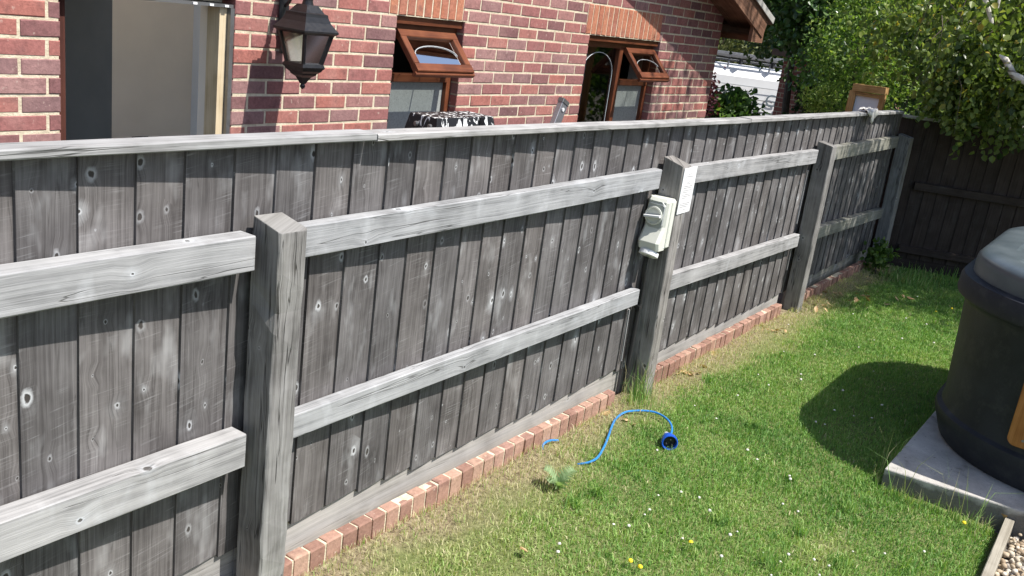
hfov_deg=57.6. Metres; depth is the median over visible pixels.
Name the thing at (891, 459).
long grass fringe
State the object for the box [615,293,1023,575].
ground
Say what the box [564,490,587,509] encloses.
grass clump
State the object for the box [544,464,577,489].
thistle
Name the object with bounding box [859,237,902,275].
corner weed
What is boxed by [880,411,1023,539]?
concrete slab
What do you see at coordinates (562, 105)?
aluminium prop
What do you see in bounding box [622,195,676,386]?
isolator switch
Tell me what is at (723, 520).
grass clump
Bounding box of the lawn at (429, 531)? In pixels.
[305,262,997,575]
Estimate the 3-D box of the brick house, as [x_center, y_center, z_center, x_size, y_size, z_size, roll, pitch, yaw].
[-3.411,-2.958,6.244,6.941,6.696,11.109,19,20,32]
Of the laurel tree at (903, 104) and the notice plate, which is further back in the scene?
the laurel tree at (903, 104)
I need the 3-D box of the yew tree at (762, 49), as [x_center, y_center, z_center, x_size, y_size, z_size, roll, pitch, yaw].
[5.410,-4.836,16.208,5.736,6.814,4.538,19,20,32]
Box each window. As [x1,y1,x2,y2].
[387,15,474,128]
[586,35,669,120]
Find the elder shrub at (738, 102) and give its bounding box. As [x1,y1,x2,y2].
[706,81,770,117]
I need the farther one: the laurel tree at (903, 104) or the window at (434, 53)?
the laurel tree at (903, 104)
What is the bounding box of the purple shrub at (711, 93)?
[704,66,725,117]
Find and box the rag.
[858,107,878,123]
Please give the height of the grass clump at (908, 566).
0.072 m
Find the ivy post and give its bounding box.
[781,65,844,114]
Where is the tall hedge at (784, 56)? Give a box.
[716,2,1012,122]
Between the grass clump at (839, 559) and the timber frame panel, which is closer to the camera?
the grass clump at (839, 559)
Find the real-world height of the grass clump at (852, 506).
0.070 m
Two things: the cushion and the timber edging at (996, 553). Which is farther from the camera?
the cushion
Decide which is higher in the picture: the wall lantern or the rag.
the wall lantern
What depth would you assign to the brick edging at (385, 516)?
3.41 m
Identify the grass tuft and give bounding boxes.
[609,356,672,413]
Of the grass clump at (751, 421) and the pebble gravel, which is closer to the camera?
the pebble gravel
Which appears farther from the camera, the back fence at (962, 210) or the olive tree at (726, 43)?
the olive tree at (726, 43)
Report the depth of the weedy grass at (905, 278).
7.90 m
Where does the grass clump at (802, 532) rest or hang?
on the lawn at (429, 531)
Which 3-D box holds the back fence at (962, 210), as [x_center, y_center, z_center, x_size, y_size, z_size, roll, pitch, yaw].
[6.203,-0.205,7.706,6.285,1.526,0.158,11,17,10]
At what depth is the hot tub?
4.07 m
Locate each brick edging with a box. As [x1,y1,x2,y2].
[283,389,614,575]
[653,303,781,384]
[803,260,865,301]
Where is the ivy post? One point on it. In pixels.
(798, 89)
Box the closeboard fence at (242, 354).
[0,110,913,575]
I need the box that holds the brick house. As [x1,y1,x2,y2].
[0,0,774,142]
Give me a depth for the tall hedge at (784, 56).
32.66 m
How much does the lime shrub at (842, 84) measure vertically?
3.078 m
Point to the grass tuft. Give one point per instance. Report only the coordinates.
(642, 393)
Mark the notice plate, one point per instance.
(687, 188)
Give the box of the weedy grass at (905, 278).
[863,262,959,294]
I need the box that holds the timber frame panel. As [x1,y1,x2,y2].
[845,83,888,111]
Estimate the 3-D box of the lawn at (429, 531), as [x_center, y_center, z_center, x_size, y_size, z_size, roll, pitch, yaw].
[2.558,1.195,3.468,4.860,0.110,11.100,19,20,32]
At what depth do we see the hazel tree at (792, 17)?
11.78 m
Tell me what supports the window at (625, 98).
in the brick house
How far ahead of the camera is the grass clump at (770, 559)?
3.35 m
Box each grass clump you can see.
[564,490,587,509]
[589,479,614,499]
[700,370,716,385]
[709,505,734,528]
[742,413,766,429]
[750,547,785,571]
[781,464,799,481]
[785,515,814,538]
[818,548,857,568]
[840,497,860,516]
[895,554,925,575]
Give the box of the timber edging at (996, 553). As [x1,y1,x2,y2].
[981,517,1014,575]
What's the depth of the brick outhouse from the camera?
15.11 m
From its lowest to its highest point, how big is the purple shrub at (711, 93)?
1.701 m
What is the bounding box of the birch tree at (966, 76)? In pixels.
[818,0,1023,162]
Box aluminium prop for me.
[550,97,568,122]
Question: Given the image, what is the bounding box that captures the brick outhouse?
[771,48,898,114]
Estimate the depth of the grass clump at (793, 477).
4.01 m
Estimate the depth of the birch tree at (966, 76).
7.57 m
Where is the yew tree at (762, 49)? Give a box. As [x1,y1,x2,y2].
[720,0,923,114]
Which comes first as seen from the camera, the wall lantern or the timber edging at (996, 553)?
the timber edging at (996, 553)
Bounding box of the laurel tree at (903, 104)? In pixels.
[828,0,996,121]
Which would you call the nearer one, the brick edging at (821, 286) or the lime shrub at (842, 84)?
the brick edging at (821, 286)
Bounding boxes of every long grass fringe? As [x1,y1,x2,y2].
[870,426,916,481]
[870,449,1020,534]
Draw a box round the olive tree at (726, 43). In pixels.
[716,33,783,69]
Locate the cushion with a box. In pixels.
[405,111,494,127]
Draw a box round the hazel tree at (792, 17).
[762,0,878,114]
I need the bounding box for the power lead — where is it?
[541,410,677,464]
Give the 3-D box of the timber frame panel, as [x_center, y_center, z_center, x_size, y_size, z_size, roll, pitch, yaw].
[3.132,-1.099,8.612,0.318,1.536,0.122,19,20,32]
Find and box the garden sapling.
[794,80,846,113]
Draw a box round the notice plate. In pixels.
[676,166,697,214]
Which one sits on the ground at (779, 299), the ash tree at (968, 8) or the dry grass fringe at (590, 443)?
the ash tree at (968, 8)
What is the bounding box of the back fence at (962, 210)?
[870,114,1023,277]
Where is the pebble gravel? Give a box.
[994,533,1023,575]
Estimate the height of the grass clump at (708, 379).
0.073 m
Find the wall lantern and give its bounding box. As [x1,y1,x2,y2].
[273,0,338,88]
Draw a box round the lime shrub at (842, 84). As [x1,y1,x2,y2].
[789,0,931,118]
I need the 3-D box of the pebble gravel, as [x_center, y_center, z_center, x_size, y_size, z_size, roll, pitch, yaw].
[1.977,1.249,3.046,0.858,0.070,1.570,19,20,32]
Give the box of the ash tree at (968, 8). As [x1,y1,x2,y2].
[918,0,1023,126]
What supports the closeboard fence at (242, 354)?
on the ground at (779, 299)
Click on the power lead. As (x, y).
(668, 438)
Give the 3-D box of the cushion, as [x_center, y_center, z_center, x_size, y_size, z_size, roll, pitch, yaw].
[-0.354,-0.182,4.471,0.410,1.300,0.600,19,20,32]
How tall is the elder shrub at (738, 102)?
1.597 m
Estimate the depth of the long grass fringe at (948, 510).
3.87 m
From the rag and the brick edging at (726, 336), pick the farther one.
the rag
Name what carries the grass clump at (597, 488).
on the lawn at (429, 531)
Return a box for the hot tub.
[935,226,1023,491]
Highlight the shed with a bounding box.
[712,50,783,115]
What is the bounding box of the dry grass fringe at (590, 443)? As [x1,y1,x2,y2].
[540,398,660,463]

